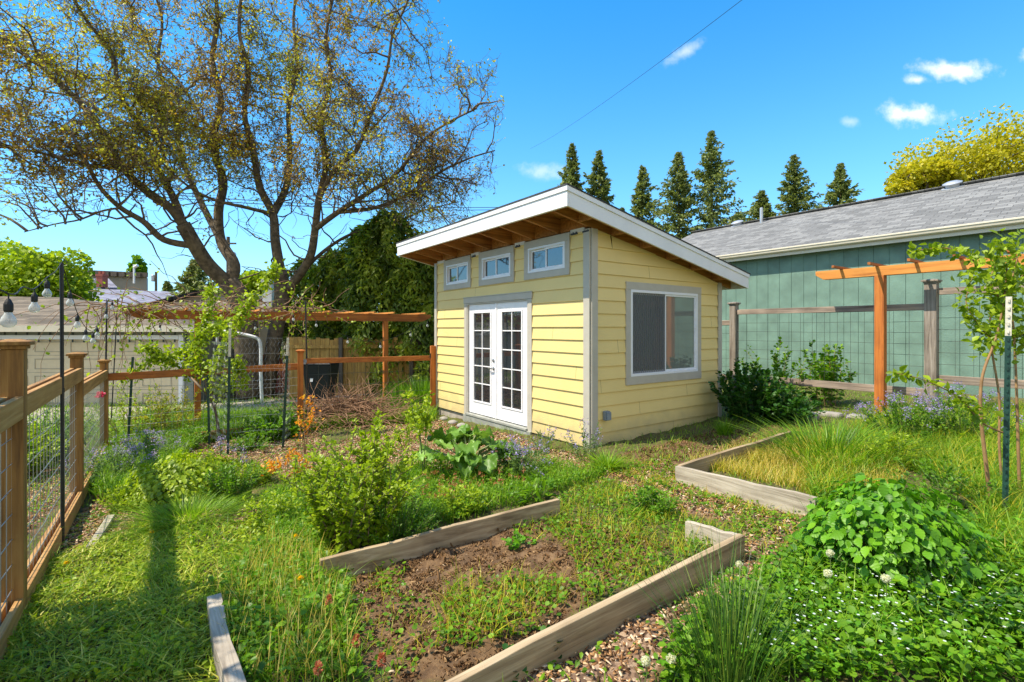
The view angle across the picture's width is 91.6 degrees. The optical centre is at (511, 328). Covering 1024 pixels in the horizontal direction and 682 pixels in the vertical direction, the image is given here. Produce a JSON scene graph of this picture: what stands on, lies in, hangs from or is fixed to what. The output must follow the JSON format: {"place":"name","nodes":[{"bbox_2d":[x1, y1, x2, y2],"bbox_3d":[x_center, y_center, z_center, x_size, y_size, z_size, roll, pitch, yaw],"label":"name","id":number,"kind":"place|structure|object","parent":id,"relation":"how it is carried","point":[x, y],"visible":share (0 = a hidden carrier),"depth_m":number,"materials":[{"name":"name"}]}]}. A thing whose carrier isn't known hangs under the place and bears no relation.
{"place":"outdoors","nodes":[
{"label":"outdoors","id":0,"kind":"place"},
{"bbox_2d":[84,383,186,437],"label":"rose bush","id":1,"kind":"object","parent":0,"point":[154,421],"visible":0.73,"depth_m":9.09,"materials":[{"name":"green plant"}]},
{"bbox_2d":[133,384,206,433],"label":"rose bush","id":2,"kind":"object","parent":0,"point":[177,410],"visible":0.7,"depth_m":9.47,"materials":[{"name":"green plant"}]},
{"bbox_2d":[27,394,429,437],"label":"long grass","id":3,"kind":"structure","parent":0,"point":[142,405],"depth_m":13.27,"materials":[{"name":"green plant"}]},
{"bbox_2d":[273,418,426,552],"bbox_3d":[-1.220,1.250,3.998,1.078,0.984,1.218,0,0,-42],"label":"shrub","id":4,"kind":"object","parent":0,"point":[342,516],"visible":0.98,"depth_m":3.80,"materials":[{"name":"green plant"}]},
{"bbox_2d":[0,0,1023,321],"label":"sky","id":5,"kind":"structure","parent":0,"point":[825,83],"materials":[{"name":"blue"}]},
{"bbox_2d":[1,362,1023,681],"bbox_3d":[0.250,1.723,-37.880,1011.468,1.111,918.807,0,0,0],"label":"ground","id":6,"kind":"structure","parent":0,"point":[429,672],"depth_m":3.44,"materials":[{"name":"soil"}]},
{"bbox_2d":[27,417,69,476],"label":"hedge bush","id":7,"kind":"object","parent":6,"relation":"on","point":[37,442],"visible":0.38,"depth_m":6.83,"materials":[{"name":"green plant"}]},
{"bbox_2d":[0,236,104,301],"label":"maple tree","id":8,"kind":"object","parent":6,"relation":"on","point":[21,265],"visible":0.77,"depth_m":19.99,"materials":[{"name":"green plant"}]},
{"bbox_2d":[0,339,110,661],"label":"wire fence","id":9,"kind":"object","parent":6,"relation":"on","point":[20,400],"visible":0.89,"depth_m":3.08,"materials":[{"name":"brown wood"}]},
{"bbox_2d":[27,405,97,463],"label":"hedge bush","id":10,"kind":"object","parent":6,"relation":"on","point":[67,429],"visible":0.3,"depth_m":7.60,"materials":[{"name":"green plant"}]},
{"bbox_2d":[59,259,67,544],"bbox_3d":[-3.817,0.679,4.243,0.066,2.546,0.035,0,0,0],"label":"light pole","id":11,"kind":"object","parent":6,"relation":"on","point":[62,448],"visible":0.79,"depth_m":4.23,"materials":[{"name":"black metal"}]},
{"bbox_2d":[65,435,161,482],"bbox_3d":[-4.991,1.636,6.305,0.975,0.630,0.937,0,0,33],"label":"catmint","id":12,"kind":"object","parent":6,"relation":"on","point":[127,459],"visible":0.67,"depth_m":6.25,"materials":[{"name":"green plant"}]},
{"bbox_2d":[83,264,147,290],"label":"building","id":13,"kind":"structure","parent":6,"relation":"on","point":[120,278],"depth_m":70.00,"materials":[{"name":"paint"}]},
{"bbox_2d":[0,296,235,405],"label":"garage","id":14,"kind":"structure","parent":6,"relation":"on","point":[48,366],"depth_m":14.58,"materials":[{"name":"grey"}]},
{"bbox_2d":[0,339,177,405],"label":"garage door","id":15,"kind":"structure","parent":14,"relation":"in","point":[50,365],"depth_m":14.58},
{"bbox_2d":[88,271,179,304],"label":"house","id":16,"kind":"structure","parent":6,"relation":"on","point":[101,277],"depth_m":41.63,"materials":[{"name":"stone"}]},
{"bbox_2d":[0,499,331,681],"bbox_3d":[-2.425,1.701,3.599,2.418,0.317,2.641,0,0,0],"label":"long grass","id":17,"kind":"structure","parent":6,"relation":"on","point":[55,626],"depth_m":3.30,"materials":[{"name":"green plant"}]},
{"bbox_2d":[0,503,333,681],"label":"weeds","id":18,"kind":"object","parent":6,"relation":"on","point":[87,646],"visible":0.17,"depth_m":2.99,"materials":[{"name":"green plant"}]},
{"bbox_2d":[0,512,336,681],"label":"lawn grass","id":19,"kind":"structure","parent":6,"relation":"on","point":[167,612],"depth_m":3.11,"materials":[{"name":"green plant"}]},
{"bbox_2d":[35,476,304,551],"bbox_3d":[-3.098,1.702,4.763,2.150,0.291,2.274,0,0,-43],"label":"grass clump","id":20,"kind":"object","parent":6,"relation":"on","point":[191,510],"visible":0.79,"depth_m":4.75,"materials":[{"name":"green plant"}]},
{"bbox_2d":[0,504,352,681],"bbox_3d":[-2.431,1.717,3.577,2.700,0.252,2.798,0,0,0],"label":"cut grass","id":21,"kind":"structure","parent":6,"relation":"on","point":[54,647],"depth_m":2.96,"materials":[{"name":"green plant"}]},
{"bbox_2d":[116,449,249,514],"bbox_3d":[-3.624,1.640,5.490,1.248,0.560,1.258,0,0,0],"label":"mint clump","id":22,"kind":"object","parent":6,"relation":"on","point":[171,474],"visible":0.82,"depth_m":5.24,"materials":[{"name":"green plant"}]},
{"bbox_2d":[162,258,218,297],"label":"fir tree","id":23,"kind":"object","parent":6,"relation":"on","point":[199,278],"visible":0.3,"depth_m":39.47,"materials":[{"name":"green plant"}]},
{"bbox_2d":[116,257,286,440],"bbox_3d":[-5.214,0.418,8.613,2.776,3.275,0.909,0,0,0],"label":"young tree","id":24,"kind":"object","parent":6,"relation":"on","point":[159,357],"visible":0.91,"depth_m":8.57,"materials":[{"name":"green plant"}]},
{"bbox_2d":[108,349,304,446],"bbox_3d":[-5.307,1.230,8.845,3.039,1.664,0.178,0,0,-27],"label":"wire fence","id":25,"kind":"object","parent":6,"relation":"on","point":[298,366],"visible":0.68,"depth_m":8.82,"materials":[{"name":"brown wood"}]},
{"bbox_2d":[142,279,301,392],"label":"house","id":26,"kind":"structure","parent":6,"relation":"on","point":[262,333],"depth_m":17.40,"materials":[{"name":"beige"}]},
{"bbox_2d":[198,459,263,504],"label":"leafy bush","id":27,"kind":"object","parent":6,"relation":"on","point":[228,482],"visible":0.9,"depth_m":5.22,"materials":[{"name":"green plant"}]},
{"bbox_2d":[0,0,505,399],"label":"tree","id":28,"kind":"object","parent":6,"relation":"on","point":[104,149],"visible":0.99,"depth_m":13.88,"materials":[{"name":"brown plant"}]},
{"bbox_2d":[66,401,439,507],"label":"long grass","id":29,"kind":"structure","parent":6,"relation":"on","point":[108,482],"depth_m":8.72,"materials":[{"name":"green plant"}]},
{"bbox_2d":[84,405,436,500],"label":"weeds","id":30,"kind":"object","parent":6,"relation":"on","point":[121,476],"visible":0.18,"depth_m":8.73,"materials":[{"name":"green plant"}]},
{"bbox_2d":[237,486,305,528],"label":"weed clump","id":31,"kind":"object","parent":6,"relation":"on","point":[282,503],"visible":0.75,"depth_m":4.45,"materials":[{"name":"green plant"}]},
{"bbox_2d":[243,411,303,442],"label":"leafy plant","id":32,"kind":"object","parent":6,"relation":"on","point":[269,424],"visible":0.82,"depth_m":8.44,"materials":[{"name":"green plant"}]},
{"bbox_2d":[124,307,430,424],"bbox_3d":[-5.015,0.864,11.745,6.500,2.556,1.500,0,0,-36],"label":"pergola","id":33,"kind":"object","parent":6,"relation":"on","point":[385,317],"visible":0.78,"depth_m":11.64,"materials":[{"name":"brown wood"}]},
{"bbox_2d":[4,260,367,385],"bbox_3d":[-6.186,-0.158,10.575,6.477,2.448,2.669,0,0,-35],"label":"grape vine","id":34,"kind":"object","parent":33,"relation":"attached to","point":[156,306],"visible":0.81,"depth_m":9.76,"materials":[{"name":"green plant"}]},
{"bbox_2d":[207,526,364,681],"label":"weeds","id":35,"kind":"object","parent":6,"relation":"on","point":[268,640],"visible":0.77,"depth_m":2.85,"materials":[{"name":"green plant"}]},
{"bbox_2d":[189,525,382,681],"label":"long grass","id":36,"kind":"structure","parent":6,"relation":"on","point":[295,628],"depth_m":2.82,"materials":[{"name":"green plant"}]},
{"bbox_2d":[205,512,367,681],"bbox_3d":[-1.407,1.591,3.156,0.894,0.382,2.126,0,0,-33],"label":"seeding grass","id":37,"kind":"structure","parent":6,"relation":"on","point":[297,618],"depth_m":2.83,"materials":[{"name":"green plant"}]},
{"bbox_2d":[271,258,330,387],"bbox_3d":[-7.255,-0.141,17.552,2.299,4.795,2.301,0,0,-38],"label":"cedar tree","id":38,"kind":"object","parent":6,"relation":"on","point":[300,287],"visible":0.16,"depth_m":17.02,"materials":[{"name":"green plant"}]},
{"bbox_2d":[303,363,338,402],"bbox_3d":[-5.056,1.449,13.200,0.766,1.198,0.786,0,0,0],"label":"wheeled bin","id":39,"kind":"object","parent":6,"relation":"on","point":[324,369],"visible":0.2,"depth_m":12.88,"materials":[{"name":"plastic"}]},
{"bbox_2d":[296,248,366,339],"bbox_3d":[-5.990,-0.275,16.972,2.743,5.092,2.621,0,0,40],"label":"cedar tree","id":40,"kind":"object","parent":6,"relation":"on","point":[326,263],"visible":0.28,"depth_m":16.48,"materials":[{"name":"green plant"}]},
{"bbox_2d":[249,370,437,436],"bbox_3d":[-3.212,1.314,9.836,3.880,1.123,2.709,0,0,0],"label":"brush pile","id":41,"kind":"object","parent":6,"relation":"on","point":[355,403],"visible":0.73,"depth_m":9.60,"materials":[{"name":"brown wood"}]},
{"bbox_2d":[289,337,415,396],"bbox_3d":[-4.873,1.301,15.133,3.887,2.098,0.167,0,0,0],"label":"board fence","id":42,"kind":"object","parent":6,"relation":"on","point":[329,348],"visible":0.4,"depth_m":15.19,"materials":[{"name":"brown wood"}]},
{"bbox_2d":[320,223,391,339],"bbox_3d":[-4.958,-0.721,17.191,3.417,6.030,3.139,0,0,-39],"label":"cedar tree","id":43,"kind":"object","parent":6,"relation":"on","point":[342,251],"visible":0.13,"depth_m":16.46,"materials":[{"name":"green plant"}]},
{"bbox_2d":[303,346,435,424],"bbox_3d":[-2.808,1.156,9.985,2.577,1.592,0.100,0,0,-22],"label":"fence","id":44,"kind":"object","parent":6,"relation":"on","point":[432,357],"depth_m":10.10,"materials":[{"name":"brown wood"}]},
{"bbox_2d":[331,209,433,393],"bbox_3d":[-3.890,-0.829,16.351,4.105,6.263,3.600,0,0,-36],"label":"cedar tree","id":45,"kind":"object","parent":6,"relation":"on","point":[379,234],"visible":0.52,"depth_m":15.46,"materials":[{"name":"green plant"}]},
{"bbox_2d":[333,578,439,680],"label":"bed weeds","id":46,"kind":"object","parent":6,"relation":"on","point":[388,651],"visible":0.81,"depth_m":2.75,"materials":[{"name":"green plant"}]},
{"bbox_2d":[353,490,440,544],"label":"leafy weed","id":47,"kind":"object","parent":6,"relation":"on","point":[408,522],"visible":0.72,"depth_m":3.88,"materials":[{"name":"green plant"}]},
{"bbox_2d":[373,230,433,390],"bbox_3d":[-2.636,-0.476,16.005,3.424,5.437,3.418,0,0,-45],"label":"cedar tree","id":48,"kind":"object","parent":6,"relation":"on","point":[399,306],"visible":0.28,"depth_m":15.12,"materials":[{"name":"green plant"}]},
{"bbox_2d":[27,419,804,681],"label":"wood chips","id":49,"kind":"object","parent":6,"relation":"on","point":[605,644],"visible":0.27,"depth_m":4.67,"materials":[{"name":"brown wood"}]},
{"bbox_2d":[27,418,805,681],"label":"weeds","id":50,"kind":"object","parent":6,"relation":"on","point":[577,663],"visible":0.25,"depth_m":4.78,"materials":[{"name":"green plant"}]},
{"bbox_2d":[400,388,435,476],"bbox_3d":[-1.064,1.196,5.617,0.408,1.054,0.478,0,0,0],"label":"sapling","id":51,"kind":"object","parent":6,"relation":"on","point":[420,419],"visible":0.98,"depth_m":5.57,"materials":[{"name":"green plant"}]},
{"bbox_2d":[256,450,608,555],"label":"long grass","id":52,"kind":"structure","parent":6,"relation":"on","point":[429,471],"depth_m":5.04,"materials":[{"name":"green plant"}]},
{"bbox_2d":[260,456,609,552],"bbox_3d":[-0.868,1.652,5.433,3.312,0.354,2.320,0,0,-31],"label":"clover","id":53,"kind":"object","parent":6,"relation":"on","point":[510,493],"visible":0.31,"depth_m":5.02,"materials":[{"name":"green plant"}]},
{"bbox_2d":[428,482,487,518],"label":"weed clump","id":54,"kind":"object","parent":6,"relation":"on","point":[457,492],"visible":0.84,"depth_m":4.52,"materials":[{"name":"green plant"}]},
{"bbox_2d":[411,423,521,478],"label":"rhubarb plant","id":55,"kind":"object","parent":6,"relation":"on","point":[467,457],"visible":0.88,"depth_m":5.60,"materials":[{"name":"green plant"}]},
{"bbox_2d":[207,498,744,681],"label":"raised bed","id":56,"kind":"object","parent":6,"relation":"on","point":[593,625],"visible":0.66,"depth_m":2.86,"materials":[{"name":"brown wood"}]},
{"bbox_2d":[417,556,581,648],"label":"bed grass","id":57,"kind":"structure","parent":6,"relation":"on","point":[501,603],"depth_m":2.91,"materials":[{"name":"green plant"}]},
{"bbox_2d":[433,564,579,650],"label":"bed weeds","id":58,"kind":"object","parent":6,"relation":"on","point":[488,614],"visible":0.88,"depth_m":2.86,"materials":[{"name":"green plant"}]},
{"bbox_2d":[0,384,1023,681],"bbox_3d":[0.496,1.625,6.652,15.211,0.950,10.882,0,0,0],"label":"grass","id":59,"kind":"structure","parent":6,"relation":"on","point":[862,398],"depth_m":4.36,"materials":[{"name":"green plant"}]},
{"bbox_2d":[490,434,552,479],"bbox_3d":[0.153,1.430,5.583,0.674,0.532,0.826,0,0,-29],"label":"catmint","id":60,"kind":"object","parent":6,"relation":"on","point":[515,461],"visible":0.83,"depth_m":5.53,"materials":[{"name":"green plant"}]},
{"bbox_2d":[342,424,772,681],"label":"soil clods","id":61,"kind":"object","parent":6,"relation":"on","point":[491,546],"visible":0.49,"depth_m":3.41,"materials":[{"name":"brown soil"}]},
{"bbox_2d":[341,423,793,681],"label":"soil crumbs","id":62,"kind":"object","parent":6,"relation":"on","point":[441,650],"visible":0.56,"depth_m":3.28,"materials":[{"name":"brown soil"}]},
{"bbox_2d":[557,143,585,189],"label":"fir tree","id":63,"kind":"object","parent":6,"relation":"on","point":[570,175],"visible":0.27,"depth_m":45.80,"materials":[{"name":"green plant"}]},
{"bbox_2d":[396,183,750,448],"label":"garden shed","id":64,"kind":"structure","parent":6,"relation":"on","point":[563,308],"depth_m":7.72,"materials":[{"name":"yellow wood"}]},
{"bbox_2d":[444,255,471,290],"bbox_3d":[-1.052,-1.077,9.760,0.332,0.605,1.050,0,0,-32],"label":"window","id":65,"kind":"structure","parent":64,"relation":"in","point":[457,271],"depth_m":9.70,"materials":[{"name":"grey paint"}]},
{"bbox_2d":[469,303,496,418],"bbox_3d":[-0.529,0.561,9.059,0.417,2.018,0.884,0,0,-12],"label":"door","id":66,"kind":"structure","parent":64,"relation":"in","point":[482,317],"depth_m":9.05,"materials":[{"name":"white paint"}]},
{"bbox_2d":[479,245,514,285],"bbox_3d":[-0.256,-1.077,8.661,0.349,0.605,1.085,0,0,-32],"label":"window","id":67,"kind":"structure","parent":64,"relation":"in","point":[496,266],"depth_m":8.61,"materials":[{"name":"grey paint"}]},
{"bbox_2d":[497,301,526,425],"bbox_3d":[0.006,0.561,8.328,0.417,2.018,0.856,0,0,-12],"label":"door","id":68,"kind":"structure","parent":64,"relation":"in","point":[511,316],"depth_m":8.32,"materials":[{"name":"white paint"}]},
{"bbox_2d":[524,232,570,279],"bbox_3d":[0.537,-1.077,7.564,0.341,0.605,1.069,0,0,-32],"label":"window","id":69,"kind":"structure","parent":64,"relation":"in","point":[549,256],"depth_m":7.51,"materials":[{"name":"grey paint"}]},
{"bbox_2d":[625,281,700,385],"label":"window","id":70,"kind":"structure","parent":64,"relation":"in","point":[663,322],"depth_m":7.68,"materials":[{"name":"grey glass"}]},
{"bbox_2d":[583,149,614,203],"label":"fir tree","id":71,"kind":"object","parent":6,"relation":"on","point":[601,184],"visible":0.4,"depth_m":46.74,"materials":[{"name":"green plant"}]},
{"bbox_2d":[543,478,730,600],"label":"bed weeds","id":72,"kind":"object","parent":6,"relation":"on","point":[601,564],"visible":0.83,"depth_m":3.80,"materials":[{"name":"green plant"}]},
{"bbox_2d":[545,476,740,603],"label":"bed grass","id":73,"kind":"structure","parent":6,"relation":"on","point":[625,526],"depth_m":3.81,"materials":[{"name":"green plant"}]},
{"bbox_2d":[630,165,670,230],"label":"fir tree","id":74,"kind":"object","parent":6,"relation":"on","point":[640,208],"visible":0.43,"depth_m":43.55,"materials":[{"name":"green plant"}]},
{"bbox_2d":[621,484,681,518],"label":"weed clump","id":75,"kind":"object","parent":6,"relation":"on","point":[665,502],"visible":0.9,"depth_m":4.34,"materials":[{"name":"green plant"}]},
{"bbox_2d":[541,456,802,552],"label":"weeds","id":76,"kind":"object","parent":6,"relation":"on","point":[729,511],"visible":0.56,"depth_m":4.40,"materials":[{"name":"green plant"}]},
{"bbox_2d":[649,152,699,238],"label":"fir tree","id":77,"kind":"object","parent":6,"relation":"on","point":[678,192],"visible":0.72,"depth_m":41.64,"materials":[{"name":"green plant"}]},
{"bbox_2d":[550,453,804,554],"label":"short grass","id":78,"kind":"structure","parent":6,"relation":"on","point":[749,505],"depth_m":4.58,"materials":[{"name":"green plant"}]},
{"bbox_2d":[684,130,756,233],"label":"fir tree","id":79,"kind":"object","parent":6,"relation":"on","point":[711,174],"visible":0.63,"depth_m":41.31,"materials":[{"name":"green plant"}]},
{"bbox_2d":[591,509,877,681],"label":"rush clump","id":80,"kind":"object","parent":6,"relation":"on","point":[734,663],"visible":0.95,"depth_m":2.19,"materials":[{"name":"green plant"}]},
{"bbox_2d":[689,566,795,653],"bbox_3d":[1.158,1.444,2.517,0.486,0.402,0.454,0,0,30],"label":"weed clump","id":81,"kind":"object","parent":6,"relation":"on","point":[765,605],"visible":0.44,"depth_m":2.53,"materials":[{"name":"green plant"}]},
{"bbox_2d":[675,431,816,514],"bbox_3d":[2.532,1.473,5.516,1.192,0.281,2.747,0,0,26],"label":"raised bed","id":82,"kind":"object","parent":6,"relation":"on","point":[694,472],"visible":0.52,"depth_m":4.70,"materials":[{"name":"brown wood"}]},
{"bbox_2d":[708,357,792,423],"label":"dark shrub","id":83,"kind":"object","parent":6,"relation":"on","point":[738,403],"visible":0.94,"depth_m":7.87,"materials":[{"name":"green plant"}]},
{"bbox_2d":[738,336,821,397],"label":"bramble","id":84,"kind":"object","parent":6,"relation":"on","point":[783,373],"visible":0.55,"depth_m":9.23,"materials":[{"name":"plant"}]},
{"bbox_2d":[749,383,826,425],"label":"dark shrub","id":85,"kind":"object","parent":6,"relation":"on","point":[797,408],"visible":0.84,"depth_m":7.59,"materials":[{"name":"green plant"}]},
{"bbox_2d":[769,154,823,216],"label":"fir tree","id":86,"kind":"object","parent":6,"relation":"on","point":[796,195],"visible":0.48,"depth_m":42.69,"materials":[{"name":"green plant"}]},
{"bbox_2d":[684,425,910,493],"bbox_3d":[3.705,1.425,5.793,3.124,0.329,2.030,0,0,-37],"label":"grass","id":87,"kind":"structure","parent":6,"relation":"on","point":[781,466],"depth_m":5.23,"materials":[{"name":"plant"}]},
{"bbox_2d":[685,423,917,494],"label":"dry grass","id":88,"kind":"structure","parent":6,"relation":"on","point":[773,462],"depth_m":5.28,"materials":[{"name":"yellow plant"}]},
{"bbox_2d":[791,340,857,405],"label":"bramble","id":89,"kind":"object","parent":6,"relation":"on","point":[830,366],"visible":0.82,"depth_m":9.14,"materials":[{"name":"plant"}]},
{"bbox_2d":[650,477,1023,681],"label":"long grass","id":90,"kind":"structure","parent":6,"relation":"on","point":[935,635],"depth_m":2.49,"materials":[{"name":"green plant"}]},
{"bbox_2d":[656,490,1023,681],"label":"clover","id":91,"kind":"object","parent":6,"relation":"on","point":[853,652],"visible":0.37,"depth_m":2.39,"materials":[{"name":"green plant"}]},
{"bbox_2d":[821,162,865,206],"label":"fir tree","id":92,"kind":"object","parent":6,"relation":"on","point":[839,185],"visible":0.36,"depth_m":43.58,"materials":[{"name":"green plant"}]},
{"bbox_2d":[715,413,975,467],"bbox_3d":[3.601,1.268,5.710,2.948,0.527,2.866,0,0,0],"label":"grass clump","id":93,"kind":"object","parent":6,"relation":"on","point":[826,435],"visible":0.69,"depth_m":5.69,"materials":[{"name":"green plant"}]},
{"bbox_2d":[682,171,1023,397],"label":"garage","id":94,"kind":"structure","parent":6,"relation":"on","point":[783,259],"depth_m":12.09,"materials":[{"name":"teal paint"}]},
{"bbox_2d":[722,279,1023,409],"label":"wire fence","id":95,"kind":"object","parent":6,"relation":"on","point":[933,291],"visible":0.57,"depth_m":7.86,"materials":[{"name":"grey wood"}]},
{"bbox_2d":[787,473,1006,613],"bbox_3d":[2.345,1.284,3.101,1.089,0.712,1.021,0,0,0],"label":"balm bush","id":96,"kind":"object","parent":6,"relation":"on","point":[874,512],"visible":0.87,"depth_m":2.89,"materials":[{"name":"green plant"}]},
{"bbox_2d":[843,384,953,440],"bbox_3d":[4.847,1.065,6.303,0.958,0.783,1.058,0,0,-39],"label":"catmint","id":97,"kind":"object","parent":6,"relation":"on","point":[900,417],"visible":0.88,"depth_m":6.16,"materials":[{"name":"green plant"}]},
{"bbox_2d":[785,397,1023,582],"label":"long grass","id":98,"kind":"structure","parent":6,"relation":"on","point":[948,446],"depth_m":4.96,"materials":[{"name":"green plant"}]},
{"bbox_2d":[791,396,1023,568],"bbox_3d":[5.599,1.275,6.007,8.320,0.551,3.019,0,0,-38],"label":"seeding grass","id":99,"kind":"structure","parent":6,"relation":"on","point":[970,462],"depth_m":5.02,"materials":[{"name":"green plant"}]},
{"bbox_2d":[805,402,1023,574],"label":"weeds","id":100,"kind":"object","parent":6,"relation":"on","point":[997,495],"visible":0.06,"depth_m":4.87,"materials":[{"name":"green plant"}]},
{"bbox_2d":[816,250,1023,414],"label":"pergola","id":101,"kind":"object","parent":6,"relation":"on","point":[879,273],"visible":0.73,"depth_m":7.75,"materials":[{"name":"brown wood"}]},
{"bbox_2d":[883,155,970,195],"bbox_3d":[24.908,-4.424,30.058,3.994,12.050,4.126,0,0,0],"label":"yellow tree","id":102,"kind":"object","parent":6,"relation":"on","point":[922,174],"visible":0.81,"depth_m":29.24,"materials":[{"name":"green plant"}]},
{"bbox_2d":[833,529,1023,640],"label":"weed clump","id":103,"kind":"object","parent":6,"relation":"on","point":[960,599],"visible":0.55,"depth_m":2.58,"materials":[{"name":"green plant"}]},
{"bbox_2d":[881,455,1000,513],"bbox_3d":[3.564,1.282,4.127,0.721,0.498,0.820,0,0,0],"label":"weed clump","id":104,"kind":"object","parent":6,"relation":"on","point":[950,484],"visible":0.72,"depth_m":4.13,"materials":[{"name":"green plant"}]},
{"bbox_2d":[883,103,1023,180],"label":"deciduous tree","id":105,"kind":"object","parent":6,"relation":"on","point":[989,153],"visible":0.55,"depth_m":33.26,"materials":[{"name":"yellow plant"}]},
{"bbox_2d":[885,228,1023,495],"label":"cane bush","id":106,"kind":"object","parent":6,"relation":"on","point":[1006,281],"visible":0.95,"depth_m":4.12,"materials":[{"name":"green plant"}]},
{"bbox_2d":[903,380,1023,442],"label":"catmint","id":107,"kind":"object","parent":6,"relation":"on","point":[952,420],"visible":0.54,"depth_m":6.10,"materials":[{"name":"green plant"}]},
{"bbox_2d":[1002,297,1011,514],"bbox_3d":[3.798,0.661,3.824,0.071,1.813,0.039,0,0,0],"label":"steel stake","id":108,"kind":"object","parent":6,"relation":"on","point":[1007,391],"visible":0.85,"depth_m":3.81,"materials":[{"name":"green paint"}]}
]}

